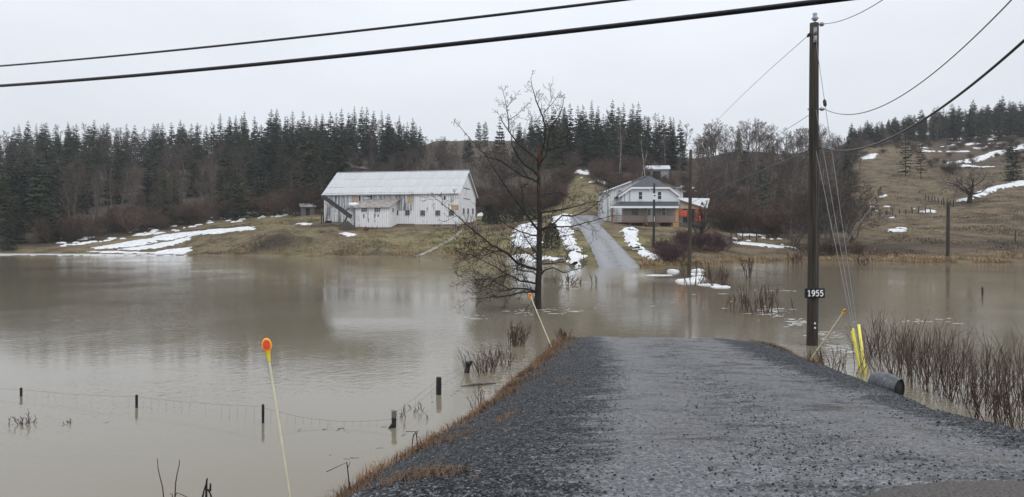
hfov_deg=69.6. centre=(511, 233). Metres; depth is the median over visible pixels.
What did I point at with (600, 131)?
spruce
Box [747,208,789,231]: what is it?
bush
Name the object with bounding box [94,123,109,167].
bare tree
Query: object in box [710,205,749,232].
bush
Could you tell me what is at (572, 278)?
shrub
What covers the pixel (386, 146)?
spruce
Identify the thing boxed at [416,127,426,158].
spruce
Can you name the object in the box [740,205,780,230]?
bush
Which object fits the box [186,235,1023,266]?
straw grass
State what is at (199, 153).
spruce
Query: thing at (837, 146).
bare tree
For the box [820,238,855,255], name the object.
bush
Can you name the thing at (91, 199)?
spruce
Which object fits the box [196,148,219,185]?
bare tree
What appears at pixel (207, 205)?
bush
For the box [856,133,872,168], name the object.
bare tree
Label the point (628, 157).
bush
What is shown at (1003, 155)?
bush
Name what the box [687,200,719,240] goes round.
bare tree
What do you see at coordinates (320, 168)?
spruce
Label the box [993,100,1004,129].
pine
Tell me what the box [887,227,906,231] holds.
snow patch
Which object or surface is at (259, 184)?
spruce
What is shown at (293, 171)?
bare tree
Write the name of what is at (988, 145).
bush
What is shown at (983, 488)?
road
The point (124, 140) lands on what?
bare tree
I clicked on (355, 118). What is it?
spruce
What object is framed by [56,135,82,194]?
spruce
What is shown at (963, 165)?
snow patch
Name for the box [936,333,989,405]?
red stem shrub
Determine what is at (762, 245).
snow patch
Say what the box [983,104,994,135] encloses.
pine
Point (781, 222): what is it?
bush
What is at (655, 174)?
door
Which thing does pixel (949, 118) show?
pine
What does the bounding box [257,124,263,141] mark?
spruce
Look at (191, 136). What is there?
spruce
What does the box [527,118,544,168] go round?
spruce
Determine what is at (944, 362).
red stem shrub
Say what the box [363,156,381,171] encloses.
bare tree
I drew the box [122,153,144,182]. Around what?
bare tree
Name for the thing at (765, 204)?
bush
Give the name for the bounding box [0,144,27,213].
spruce
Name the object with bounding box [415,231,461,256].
path
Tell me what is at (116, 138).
spruce
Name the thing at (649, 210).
door
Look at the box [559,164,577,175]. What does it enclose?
bush
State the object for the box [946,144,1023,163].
snow patch
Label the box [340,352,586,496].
dry grass
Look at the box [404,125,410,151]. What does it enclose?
spruce
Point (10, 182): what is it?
spruce
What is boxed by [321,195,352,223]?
manure conveyor
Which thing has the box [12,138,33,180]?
spruce
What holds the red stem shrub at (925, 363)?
in the water
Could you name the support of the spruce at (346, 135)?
on the ground at (888, 159)
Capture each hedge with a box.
[488,209,523,222]
[514,207,537,220]
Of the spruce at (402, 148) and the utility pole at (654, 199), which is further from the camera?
the spruce at (402, 148)
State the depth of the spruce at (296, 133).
226.43 m
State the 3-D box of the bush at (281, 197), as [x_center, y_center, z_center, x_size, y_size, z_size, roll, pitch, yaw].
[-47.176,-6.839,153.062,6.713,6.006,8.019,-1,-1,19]
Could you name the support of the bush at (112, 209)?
on the ground at (888, 159)
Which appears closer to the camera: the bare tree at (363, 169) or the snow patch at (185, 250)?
the snow patch at (185, 250)
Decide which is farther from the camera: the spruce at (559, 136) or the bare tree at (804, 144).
the spruce at (559, 136)
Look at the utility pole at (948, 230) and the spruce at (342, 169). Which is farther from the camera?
the spruce at (342, 169)
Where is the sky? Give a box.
[0,0,1023,161]
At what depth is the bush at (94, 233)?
125.46 m
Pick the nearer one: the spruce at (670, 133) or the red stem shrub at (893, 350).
the red stem shrub at (893, 350)
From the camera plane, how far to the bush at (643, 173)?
177.94 m
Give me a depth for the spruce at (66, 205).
148.96 m
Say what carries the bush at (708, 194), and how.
on the ground at (888, 159)
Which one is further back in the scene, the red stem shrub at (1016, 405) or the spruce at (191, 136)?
the spruce at (191, 136)
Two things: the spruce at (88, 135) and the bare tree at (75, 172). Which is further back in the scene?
the spruce at (88, 135)
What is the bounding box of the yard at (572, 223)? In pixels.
[554,215,605,227]
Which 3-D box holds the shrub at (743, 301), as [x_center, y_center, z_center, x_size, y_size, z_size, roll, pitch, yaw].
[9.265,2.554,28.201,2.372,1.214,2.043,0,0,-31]
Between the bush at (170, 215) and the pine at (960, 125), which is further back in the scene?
the pine at (960, 125)
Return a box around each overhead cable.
[0,0,629,66]
[0,0,839,85]
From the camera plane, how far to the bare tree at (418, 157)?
196.55 m
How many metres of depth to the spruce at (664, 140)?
202.00 m
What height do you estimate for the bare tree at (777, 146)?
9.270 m
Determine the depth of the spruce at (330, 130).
245.51 m
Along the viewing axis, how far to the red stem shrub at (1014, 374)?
13.07 m
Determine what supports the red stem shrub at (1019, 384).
in the water
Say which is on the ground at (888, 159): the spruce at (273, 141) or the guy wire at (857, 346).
the spruce at (273, 141)
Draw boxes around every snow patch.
[92,226,255,249]
[118,236,190,249]
[150,247,192,253]
[339,232,355,236]
[510,222,542,247]
[510,254,568,261]
[552,213,587,265]
[574,169,588,174]
[620,227,661,261]
[735,241,795,247]
[738,234,765,236]
[859,153,877,159]
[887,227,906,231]
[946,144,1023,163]
[957,180,1023,201]
[961,164,994,167]
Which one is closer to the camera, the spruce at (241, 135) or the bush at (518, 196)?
the bush at (518, 196)
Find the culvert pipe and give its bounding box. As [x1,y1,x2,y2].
[868,371,904,395]
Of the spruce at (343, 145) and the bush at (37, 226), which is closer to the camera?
the bush at (37, 226)
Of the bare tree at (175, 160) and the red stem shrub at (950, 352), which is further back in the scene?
the bare tree at (175, 160)
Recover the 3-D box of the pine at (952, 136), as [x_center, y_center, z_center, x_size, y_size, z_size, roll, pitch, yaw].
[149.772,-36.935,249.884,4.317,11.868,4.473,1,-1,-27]
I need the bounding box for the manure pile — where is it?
[338,220,356,230]
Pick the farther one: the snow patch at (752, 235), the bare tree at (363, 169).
the bare tree at (363, 169)
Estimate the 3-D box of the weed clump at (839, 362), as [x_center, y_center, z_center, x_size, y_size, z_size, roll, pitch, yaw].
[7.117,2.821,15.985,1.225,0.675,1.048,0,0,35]
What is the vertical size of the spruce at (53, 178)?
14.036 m
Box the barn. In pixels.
[321,170,477,226]
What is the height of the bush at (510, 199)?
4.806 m
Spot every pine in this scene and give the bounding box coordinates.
[752,167,774,223]
[847,125,854,135]
[862,125,868,141]
[864,120,870,140]
[866,122,877,143]
[871,124,881,141]
[879,121,886,138]
[886,122,890,137]
[889,118,898,140]
[891,116,899,130]
[893,121,900,142]
[900,116,909,134]
[903,115,915,141]
[907,117,916,139]
[910,115,917,135]
[916,110,924,130]
[916,115,926,140]
[917,117,929,139]
[930,111,941,140]
[932,114,944,140]
[939,108,948,137]
[947,104,956,128]
[947,107,958,141]
[952,108,967,140]
[962,113,975,141]
[964,109,975,134]
[972,106,979,134]
[972,109,989,141]
[973,110,980,130]
[976,111,987,135]
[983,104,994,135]
[990,115,1007,140]
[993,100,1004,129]
[1000,95,1006,111]
[1000,101,1018,135]
[1004,112,1017,135]
[1013,104,1019,132]
[1013,112,1023,136]
[1016,100,1023,126]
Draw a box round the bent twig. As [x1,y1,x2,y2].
[326,462,349,491]
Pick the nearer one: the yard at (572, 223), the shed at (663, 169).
the yard at (572, 223)
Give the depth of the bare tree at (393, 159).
193.77 m
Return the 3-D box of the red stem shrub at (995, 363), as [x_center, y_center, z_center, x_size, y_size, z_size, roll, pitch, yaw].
[9.538,2.510,14.495,0.814,1.476,1.173,0,0,-14]
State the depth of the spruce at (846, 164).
160.92 m
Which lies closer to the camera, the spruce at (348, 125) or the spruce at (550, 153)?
the spruce at (550, 153)
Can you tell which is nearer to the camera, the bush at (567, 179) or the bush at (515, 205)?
the bush at (515, 205)
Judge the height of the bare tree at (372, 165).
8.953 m
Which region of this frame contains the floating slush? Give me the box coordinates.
[464,290,961,353]
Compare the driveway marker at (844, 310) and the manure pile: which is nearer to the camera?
the driveway marker at (844, 310)
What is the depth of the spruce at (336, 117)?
237.00 m
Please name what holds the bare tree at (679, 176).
on the ground at (888, 159)
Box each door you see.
[647,208,652,221]
[653,171,660,179]
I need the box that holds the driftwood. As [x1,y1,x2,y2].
[461,382,494,386]
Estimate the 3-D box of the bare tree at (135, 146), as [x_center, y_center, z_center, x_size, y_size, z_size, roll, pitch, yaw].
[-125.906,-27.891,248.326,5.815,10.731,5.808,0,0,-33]
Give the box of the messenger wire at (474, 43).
[0,0,852,86]
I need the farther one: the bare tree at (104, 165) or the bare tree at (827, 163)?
the bare tree at (104, 165)
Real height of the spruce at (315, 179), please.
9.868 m
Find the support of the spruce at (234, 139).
on the ground at (888, 159)
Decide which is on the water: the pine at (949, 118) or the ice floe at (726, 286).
the ice floe at (726, 286)
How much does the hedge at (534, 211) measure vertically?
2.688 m
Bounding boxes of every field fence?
[730,230,756,241]
[872,206,930,215]
[925,194,953,206]
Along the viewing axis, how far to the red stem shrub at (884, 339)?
17.95 m
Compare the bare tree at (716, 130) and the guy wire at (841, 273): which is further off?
the bare tree at (716, 130)
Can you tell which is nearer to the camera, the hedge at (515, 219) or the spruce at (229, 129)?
the hedge at (515, 219)
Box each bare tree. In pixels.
[0,133,6,148]
[0,141,17,163]
[18,142,53,177]
[28,132,36,153]
[40,152,76,182]
[56,163,98,220]
[57,159,96,201]
[59,184,77,238]
[86,168,106,219]
[86,178,108,229]
[89,170,108,189]
[90,125,111,152]
[91,165,101,209]
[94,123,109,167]
[95,138,117,169]
[99,159,109,193]
[100,154,118,206]
[106,178,119,206]
[107,164,143,206]
[110,128,129,146]
[118,165,144,203]
[119,166,132,208]
[120,131,131,156]
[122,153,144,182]
[122,188,134,208]
[129,169,150,193]
[130,136,145,161]
[135,132,143,160]
[153,157,189,224]
[156,145,176,173]
[166,143,195,179]
[167,165,183,204]
[169,148,186,168]
[181,174,211,204]
[184,167,192,200]
[190,153,224,199]
[192,125,201,164]
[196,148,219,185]
[204,165,216,199]
[205,176,218,217]
[212,133,230,150]
[216,127,226,147]
[239,116,249,140]
[271,154,303,190]
[314,171,327,207]
[336,149,365,169]
[346,162,366,171]
[350,115,358,134]
[352,158,361,171]
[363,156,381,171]
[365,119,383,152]
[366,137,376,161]
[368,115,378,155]
[368,153,377,171]
[375,161,398,171]
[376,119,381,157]
[383,155,398,170]
[395,149,423,170]
[398,151,414,170]
[409,144,430,169]
[411,70,618,309]
[419,159,441,170]
[422,138,435,156]
[423,137,447,168]
[424,154,433,170]
[429,150,458,169]
[431,141,459,162]
[444,147,453,169]
[454,148,464,168]
[459,150,470,169]
[464,150,492,189]
[470,145,512,193]
[476,147,508,189]
[480,156,504,187]
[485,166,512,193]
[496,154,526,184]
[513,146,536,185]
[525,148,553,169]
[525,165,534,187]
[540,160,548,185]
[546,159,562,176]
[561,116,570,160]
[570,153,577,177]
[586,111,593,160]
[616,147,626,172]
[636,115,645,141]
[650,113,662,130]
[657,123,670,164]
[674,154,683,183]
[675,166,684,188]
[680,178,688,197]
[681,123,693,159]
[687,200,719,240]
[691,133,716,166]
[692,136,715,170]
[692,138,714,168]
[692,150,715,197]
[692,157,710,191]
[693,118,728,186]
[700,148,715,177]
[702,130,724,164]
[705,172,740,205]
[707,123,726,155]
[707,142,740,183]
[709,159,739,190]
[711,162,747,200]
[714,153,749,188]
[715,147,741,183]
[717,124,733,165]
[724,140,742,170]
[725,118,766,180]
[732,147,771,203]
[734,124,755,153]
[739,155,754,204]
[740,154,761,190]
[741,122,764,164]
[751,163,791,203]
[752,120,773,157]
[756,125,775,156]
[756,142,779,163]
[760,124,778,141]
[761,133,785,181]
[761,139,781,175]
[770,148,807,208]
[770,159,792,189]
[772,138,786,161]
[775,175,840,247]
[776,152,807,191]
[777,127,799,169]
[780,138,804,193]
[782,129,819,162]
[788,127,808,154]
[795,128,808,162]
[795,128,808,170]
[796,149,896,248]
[798,129,831,173]
[804,151,848,185]
[805,143,839,186]
[806,132,837,158]
[808,123,833,141]
[819,133,836,152]
[820,180,881,240]
[822,151,844,181]
[826,137,843,156]
[828,138,852,169]
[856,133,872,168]
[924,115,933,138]
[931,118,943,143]
[936,166,996,202]
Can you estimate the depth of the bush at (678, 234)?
88.06 m
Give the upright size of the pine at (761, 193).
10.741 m
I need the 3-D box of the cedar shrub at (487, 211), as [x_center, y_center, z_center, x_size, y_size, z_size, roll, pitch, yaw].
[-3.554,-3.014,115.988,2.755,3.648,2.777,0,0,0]
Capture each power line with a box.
[691,151,806,202]
[692,38,804,149]
[692,115,808,194]
[821,39,1023,150]
[824,0,881,23]
[827,0,1011,114]
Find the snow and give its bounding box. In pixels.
[57,131,1021,246]
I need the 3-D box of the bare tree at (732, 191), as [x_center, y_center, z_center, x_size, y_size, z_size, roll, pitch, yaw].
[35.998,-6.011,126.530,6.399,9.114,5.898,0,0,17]
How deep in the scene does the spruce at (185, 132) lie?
241.38 m
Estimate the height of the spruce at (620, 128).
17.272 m
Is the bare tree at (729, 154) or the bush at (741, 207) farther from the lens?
the bare tree at (729, 154)
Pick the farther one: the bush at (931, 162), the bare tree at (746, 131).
the bare tree at (746, 131)
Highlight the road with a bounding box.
[862,480,1023,496]
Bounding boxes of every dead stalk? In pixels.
[157,458,163,496]
[170,460,186,496]
[202,478,211,496]
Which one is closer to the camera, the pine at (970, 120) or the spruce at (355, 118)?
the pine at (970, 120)
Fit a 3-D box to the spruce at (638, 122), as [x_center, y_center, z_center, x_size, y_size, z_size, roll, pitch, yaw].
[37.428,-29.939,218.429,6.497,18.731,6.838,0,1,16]
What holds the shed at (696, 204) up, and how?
on the ground at (888, 159)
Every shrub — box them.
[481,203,497,223]
[543,222,560,250]
[552,273,597,283]
[679,261,729,285]
[725,284,793,316]
[736,254,753,276]
[787,250,803,262]
[846,312,880,361]
[848,322,875,367]
[856,255,872,264]
[856,313,911,372]
[862,306,897,356]
[862,314,903,357]
[870,310,913,376]
[874,310,905,365]
[880,318,929,376]
[882,322,943,383]
[891,320,917,354]
[893,310,931,366]
[893,323,955,385]
[897,321,946,387]
[902,317,958,394]
[907,323,953,366]
[908,328,951,389]
[909,312,973,376]
[922,326,974,375]
[927,328,969,396]
[927,336,986,401]
[928,324,982,400]
[934,319,997,384]
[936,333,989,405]
[950,339,1020,408]
[955,323,1018,390]
[955,348,992,412]
[956,353,1009,420]
[957,330,995,384]
[968,363,1013,427]
[969,344,1020,416]
[970,347,1023,419]
[975,342,1023,427]
[979,353,1023,427]
[984,340,1021,425]
[990,322,1023,398]
[995,337,1023,398]
[1001,346,1023,402]
[1007,357,1023,409]
[1008,369,1023,428]
[1009,374,1023,426]
[1012,352,1023,428]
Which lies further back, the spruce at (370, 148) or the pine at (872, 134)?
the pine at (872, 134)
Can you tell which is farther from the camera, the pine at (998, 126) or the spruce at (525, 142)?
the pine at (998, 126)
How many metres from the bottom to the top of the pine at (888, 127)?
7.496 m
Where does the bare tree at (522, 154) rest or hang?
on the ground at (888, 159)
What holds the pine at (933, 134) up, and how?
on the ground at (888, 159)
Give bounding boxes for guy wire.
[816,43,866,373]
[816,111,862,372]
[816,152,858,368]
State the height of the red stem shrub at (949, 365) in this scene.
1.674 m
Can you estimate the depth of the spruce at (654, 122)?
239.87 m
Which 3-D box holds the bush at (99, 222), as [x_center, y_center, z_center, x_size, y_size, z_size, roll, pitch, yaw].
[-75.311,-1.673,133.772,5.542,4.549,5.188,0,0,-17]
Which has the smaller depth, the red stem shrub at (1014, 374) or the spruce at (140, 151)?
the red stem shrub at (1014, 374)
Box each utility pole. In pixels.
[649,183,655,245]
[687,148,691,276]
[806,12,824,345]
[946,202,949,256]
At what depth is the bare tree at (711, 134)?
177.52 m
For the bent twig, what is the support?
on the gravel driveway at (644, 404)
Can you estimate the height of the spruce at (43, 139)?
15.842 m
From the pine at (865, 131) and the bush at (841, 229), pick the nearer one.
the bush at (841, 229)
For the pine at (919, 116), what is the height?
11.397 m
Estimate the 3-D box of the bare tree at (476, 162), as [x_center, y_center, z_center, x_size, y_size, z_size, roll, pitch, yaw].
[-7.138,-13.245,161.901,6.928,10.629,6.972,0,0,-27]
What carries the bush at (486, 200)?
on the ground at (888, 159)
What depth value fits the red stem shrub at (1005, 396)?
11.58 m
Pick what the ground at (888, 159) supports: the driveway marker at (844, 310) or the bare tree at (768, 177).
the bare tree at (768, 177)
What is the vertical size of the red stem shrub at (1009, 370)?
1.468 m
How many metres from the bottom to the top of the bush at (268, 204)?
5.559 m
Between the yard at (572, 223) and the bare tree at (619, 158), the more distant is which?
the bare tree at (619, 158)
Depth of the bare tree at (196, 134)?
245.14 m
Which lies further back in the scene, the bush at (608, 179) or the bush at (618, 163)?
the bush at (618, 163)
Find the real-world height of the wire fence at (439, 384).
0.829 m
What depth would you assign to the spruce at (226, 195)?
156.09 m
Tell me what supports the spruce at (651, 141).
on the ground at (888, 159)
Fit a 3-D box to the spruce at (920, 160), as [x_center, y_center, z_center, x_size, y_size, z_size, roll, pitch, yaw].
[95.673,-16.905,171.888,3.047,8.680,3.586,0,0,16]
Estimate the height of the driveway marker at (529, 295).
1.685 m
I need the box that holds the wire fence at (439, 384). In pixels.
[20,360,472,428]
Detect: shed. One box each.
[299,204,315,215]
[642,165,669,179]
[678,198,709,229]
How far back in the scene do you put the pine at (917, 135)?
260.30 m
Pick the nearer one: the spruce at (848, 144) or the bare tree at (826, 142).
the bare tree at (826, 142)
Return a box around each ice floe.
[667,269,678,271]
[675,278,699,282]
[691,268,702,271]
[698,283,719,285]
[711,285,729,287]
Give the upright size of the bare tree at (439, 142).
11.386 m
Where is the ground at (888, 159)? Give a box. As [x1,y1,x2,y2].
[0,132,1023,266]
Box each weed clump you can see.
[11,408,37,424]
[390,401,428,418]
[458,349,515,375]
[467,383,484,408]
[477,340,511,368]
[506,319,530,346]
[554,327,571,338]
[804,344,848,366]
[805,348,870,375]
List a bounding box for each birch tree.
[634,133,654,176]
[636,150,649,175]
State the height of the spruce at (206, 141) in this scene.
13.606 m
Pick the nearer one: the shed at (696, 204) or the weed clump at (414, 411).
the weed clump at (414, 411)
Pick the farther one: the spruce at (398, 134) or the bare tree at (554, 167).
the spruce at (398, 134)
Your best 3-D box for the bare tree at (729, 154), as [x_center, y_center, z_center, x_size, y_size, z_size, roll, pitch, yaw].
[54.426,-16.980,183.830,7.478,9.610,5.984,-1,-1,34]
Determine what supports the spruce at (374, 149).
on the ground at (888, 159)
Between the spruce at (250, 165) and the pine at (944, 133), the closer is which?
the spruce at (250, 165)
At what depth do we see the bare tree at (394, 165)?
161.85 m
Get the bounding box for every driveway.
[341,336,1023,496]
[570,217,639,267]
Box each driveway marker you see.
[262,338,290,496]
[528,293,550,344]
[811,309,845,358]
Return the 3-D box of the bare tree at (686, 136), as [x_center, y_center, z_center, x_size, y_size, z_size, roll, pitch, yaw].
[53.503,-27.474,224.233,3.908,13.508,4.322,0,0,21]
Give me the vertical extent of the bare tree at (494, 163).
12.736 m
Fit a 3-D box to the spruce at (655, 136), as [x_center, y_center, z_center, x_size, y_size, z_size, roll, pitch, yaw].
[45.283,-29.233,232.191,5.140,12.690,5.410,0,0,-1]
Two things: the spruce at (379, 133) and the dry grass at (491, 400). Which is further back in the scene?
the spruce at (379, 133)
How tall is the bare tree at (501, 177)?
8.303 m
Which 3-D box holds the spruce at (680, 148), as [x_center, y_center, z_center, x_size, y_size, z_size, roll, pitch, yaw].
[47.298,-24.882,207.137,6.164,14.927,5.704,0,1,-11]
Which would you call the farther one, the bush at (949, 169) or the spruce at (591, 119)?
the spruce at (591, 119)
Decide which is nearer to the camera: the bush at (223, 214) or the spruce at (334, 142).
the bush at (223, 214)
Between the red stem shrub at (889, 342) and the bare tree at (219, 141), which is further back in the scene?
the bare tree at (219, 141)
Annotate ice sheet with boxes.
[0,254,173,255]
[86,251,152,253]
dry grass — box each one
[319,333,592,496]
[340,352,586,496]
[744,339,929,407]
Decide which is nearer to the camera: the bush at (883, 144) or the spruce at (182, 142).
the spruce at (182, 142)
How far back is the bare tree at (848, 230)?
100.97 m
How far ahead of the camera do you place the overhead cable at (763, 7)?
11.48 m
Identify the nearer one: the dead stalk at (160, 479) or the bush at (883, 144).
the dead stalk at (160, 479)
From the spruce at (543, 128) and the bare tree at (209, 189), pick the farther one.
the spruce at (543, 128)
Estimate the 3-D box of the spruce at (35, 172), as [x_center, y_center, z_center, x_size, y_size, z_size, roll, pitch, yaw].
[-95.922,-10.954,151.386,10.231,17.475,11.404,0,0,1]
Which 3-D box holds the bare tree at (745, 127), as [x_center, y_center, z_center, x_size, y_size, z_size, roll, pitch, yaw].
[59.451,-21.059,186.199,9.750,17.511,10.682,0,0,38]
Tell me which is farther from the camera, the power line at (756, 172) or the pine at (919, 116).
the pine at (919, 116)
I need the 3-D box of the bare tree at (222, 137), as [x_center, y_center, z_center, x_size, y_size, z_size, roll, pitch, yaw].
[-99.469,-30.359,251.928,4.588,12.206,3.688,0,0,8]
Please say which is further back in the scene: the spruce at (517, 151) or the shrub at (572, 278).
the spruce at (517, 151)
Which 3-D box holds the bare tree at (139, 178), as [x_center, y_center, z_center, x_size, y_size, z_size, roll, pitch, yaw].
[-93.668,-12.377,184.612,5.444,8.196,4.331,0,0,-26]
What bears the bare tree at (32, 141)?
on the ground at (888, 159)
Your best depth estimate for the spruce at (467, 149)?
239.29 m
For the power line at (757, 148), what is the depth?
25.93 m
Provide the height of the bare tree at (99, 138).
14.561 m
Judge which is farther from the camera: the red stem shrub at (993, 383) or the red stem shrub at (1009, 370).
the red stem shrub at (1009, 370)
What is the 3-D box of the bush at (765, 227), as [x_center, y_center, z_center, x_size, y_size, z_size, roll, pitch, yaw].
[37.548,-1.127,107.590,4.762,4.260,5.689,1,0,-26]
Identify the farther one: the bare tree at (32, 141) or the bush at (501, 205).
the bare tree at (32, 141)
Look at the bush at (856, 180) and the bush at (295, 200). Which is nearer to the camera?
the bush at (295, 200)
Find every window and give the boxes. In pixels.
[420,210,424,215]
[435,210,439,215]
[631,208,637,214]
[638,191,642,199]
[657,191,661,199]
[661,208,665,214]
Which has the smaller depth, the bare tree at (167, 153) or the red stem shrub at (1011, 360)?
the red stem shrub at (1011, 360)
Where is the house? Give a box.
[596,171,685,226]
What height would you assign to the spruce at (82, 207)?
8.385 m
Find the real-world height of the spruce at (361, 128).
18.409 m
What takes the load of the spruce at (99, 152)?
on the ground at (888, 159)
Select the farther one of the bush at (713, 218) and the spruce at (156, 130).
the spruce at (156, 130)
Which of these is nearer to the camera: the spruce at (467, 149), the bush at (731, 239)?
the bush at (731, 239)
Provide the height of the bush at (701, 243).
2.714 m
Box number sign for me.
[805,288,824,297]
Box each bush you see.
[21,214,84,242]
[51,214,78,240]
[58,211,94,240]
[58,223,85,241]
[69,208,95,236]
[83,223,106,240]
[88,215,108,234]
[92,211,123,232]
[97,205,131,228]
[104,203,129,229]
[110,206,157,230]
[112,208,140,231]
[113,207,149,233]
[127,198,156,223]
[131,205,171,229]
[148,204,177,224]
[149,213,173,229]
[171,201,194,223]
[173,207,187,221]
[174,196,216,223]
[177,203,209,224]
[193,198,217,217]
[206,197,232,217]
[208,189,236,207]
[211,201,236,218]
[237,193,257,210]
[245,192,293,215]
[264,179,327,215]
[265,189,293,213]
[474,185,492,205]
[475,183,491,194]
[476,193,495,208]
[478,193,497,208]
[480,197,498,209]
[484,193,514,213]
[497,192,525,211]
[501,185,536,211]
[508,200,533,211]
[519,182,548,202]
[519,183,549,194]
[527,192,551,208]
[540,179,571,204]
[541,178,565,187]
[542,183,567,205]
[542,190,560,206]
[548,166,574,180]
[550,167,575,181]
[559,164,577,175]
[562,152,582,169]
[585,165,609,184]
[587,162,610,171]
[588,163,614,176]
[589,158,610,169]
[590,160,612,172]
[591,157,613,167]
[596,158,615,169]
[600,173,621,187]
[604,176,627,189]
[607,155,625,171]
[609,168,628,179]
[609,173,632,184]
[617,176,637,184]
[619,153,639,171]
[622,163,650,175]
[623,157,644,172]
[634,167,652,176]
[647,238,672,252]
[651,237,695,260]
[654,242,693,263]
[657,171,677,184]
[660,175,678,186]
[667,228,706,245]
[673,230,712,251]
[676,184,701,197]
[677,172,693,186]
[678,186,696,197]
[693,177,714,185]
[693,229,734,252]
[695,182,713,195]
[696,188,719,199]
[697,191,721,203]
[706,193,740,223]
[707,207,742,225]
[709,200,737,229]
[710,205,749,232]
[710,235,743,250]
[719,186,751,203]
[721,200,751,231]
[739,211,772,233]
[740,192,755,204]
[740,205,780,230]
[744,187,774,202]
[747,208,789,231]
[749,194,779,210]
[752,213,788,237]
[761,211,799,237]
[787,235,832,254]
[795,216,832,237]
[820,212,855,231]
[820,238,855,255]
[826,172,859,194]
[835,241,868,252]
[836,171,864,190]
[847,151,863,163]
[850,142,864,155]
[851,201,872,226]
[875,139,887,147]
[909,142,919,149]
[920,138,933,143]
[925,157,940,166]
[938,164,964,173]
[947,144,961,152]
[948,158,965,167]
[972,140,986,149]
[985,141,996,148]
[991,142,1005,150]
[1000,149,1015,158]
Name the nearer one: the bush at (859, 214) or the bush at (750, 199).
the bush at (859, 214)
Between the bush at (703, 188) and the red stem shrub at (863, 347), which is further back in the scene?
the bush at (703, 188)
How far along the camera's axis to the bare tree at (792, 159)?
159.27 m
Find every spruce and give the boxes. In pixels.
[0,140,5,169]
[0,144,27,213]
[0,167,21,233]
[0,210,21,250]
[1,155,21,225]
[3,137,10,166]
[4,196,29,243]
[9,127,16,162]
[10,139,20,165]
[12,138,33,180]
[13,124,23,161]
[13,157,35,209]
[16,177,40,231]
[18,136,32,159]
[21,148,33,173]
[22,121,33,148]
[23,154,61,239]
[25,139,73,219]
[31,129,54,174]
[33,124,37,154]
[35,158,65,209]
[35,196,63,242]
[36,125,47,166]
[42,123,51,154]
[49,124,61,154]
[55,137,76,182]
[55,187,78,219]
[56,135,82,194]
[60,122,74,153]
[64,126,77,153]
[70,124,82,169]
[71,126,79,156]
[73,136,96,205]
[74,178,90,213]
[78,134,85,164]
[82,126,92,151]
[85,120,102,166]
[95,143,130,203]
[96,134,104,165]
[100,123,114,168]
[109,139,134,184]
[112,128,120,157]
[122,124,131,162]
[125,141,131,165]
[129,125,141,163]
[133,161,159,208]
[136,127,149,166]
[142,135,163,173]
[145,123,160,165]
[149,163,176,227]
[155,126,161,153]
[157,125,166,165]
[162,122,181,170]
[166,164,184,210]
[171,119,184,160]
[172,126,195,177]
[178,123,190,167]
[183,149,203,195]
[188,124,194,147]
[191,123,205,163]
[191,140,204,165]
[201,128,210,160]
[204,125,221,164]
[210,145,240,200]
[216,116,224,157]
[219,138,233,169]
[221,117,233,154]
[221,179,236,211]
[222,126,230,162]
[225,162,251,219]
[229,118,241,164]
[230,118,250,157]
[231,167,242,193]
[237,111,250,162]
[240,150,257,188]
[246,150,270,216]
[247,129,277,188]
[248,117,259,160]
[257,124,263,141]
[260,111,280,161]
[260,126,277,180]
[261,136,280,190]
[272,109,282,136]
[272,146,289,194]
[276,126,296,182]
[277,117,291,159]
[278,119,281,144]
[285,110,297,146]
[289,121,307,168]
[290,129,324,199]
[299,114,306,143]
[303,125,311,155]
[304,163,323,207]
[306,130,322,168]
[308,117,323,165]
[313,153,326,184]
[315,130,336,170]
[318,116,327,142]
[319,143,333,181]
[320,166,331,190]
[322,112,337,148]
[324,124,351,181]
[330,112,342,149]
[330,129,339,165]
[334,131,349,165]
[334,153,349,174]
[338,107,347,138]
[343,113,354,151]
[343,119,353,160]
[344,117,362,162]
[350,135,362,166]
[351,106,358,135]
[356,110,368,157]
[360,106,371,156]
[366,113,379,158]
[366,135,380,169]
[375,125,396,170]
[377,114,397,159]
[378,112,383,142]
[386,128,401,163]
[392,125,416,170]
[395,115,401,159]
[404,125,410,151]
[408,119,419,160]
[408,134,419,165]
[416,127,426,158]
[438,141,447,165]
[462,137,474,161]
[475,122,482,146]
[481,121,488,146]
[490,119,509,186]
[512,122,527,173]
[513,124,523,175]
[522,128,527,163]
[523,121,534,165]
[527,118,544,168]
[537,109,552,165]
[537,116,544,159]
[542,113,554,168]
[546,107,561,164]
[551,110,569,166]
[558,110,568,159]
[562,105,576,165]
[570,109,585,163]
[571,105,594,166]
[581,112,590,156]
[585,112,604,164]
[588,103,594,153]
[589,114,603,156]
[591,109,604,162]
[599,115,606,154]
[600,99,623,166]
[600,119,614,170]
[611,107,624,159]
[614,108,629,171]
[618,103,628,155]
[621,114,637,156]
[622,104,641,159]
[622,114,638,168]
[633,102,644,151]
[638,119,650,165]
[643,118,653,165]
[644,116,656,159]
[651,121,662,158]
[654,116,672,164]
[656,117,662,153]
[660,119,678,168]
[668,118,677,158]
[670,121,688,170]
[735,147,755,183]
[752,157,769,197]
[839,137,849,166]
[839,152,857,191]
[843,131,855,149]
[843,138,852,158]
[896,132,915,175]
[915,146,927,178]
[1000,137,1023,180]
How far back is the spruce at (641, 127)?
210.06 m
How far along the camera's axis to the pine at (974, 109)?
266.37 m
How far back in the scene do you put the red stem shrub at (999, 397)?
11.59 m
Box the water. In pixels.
[0,255,1023,496]

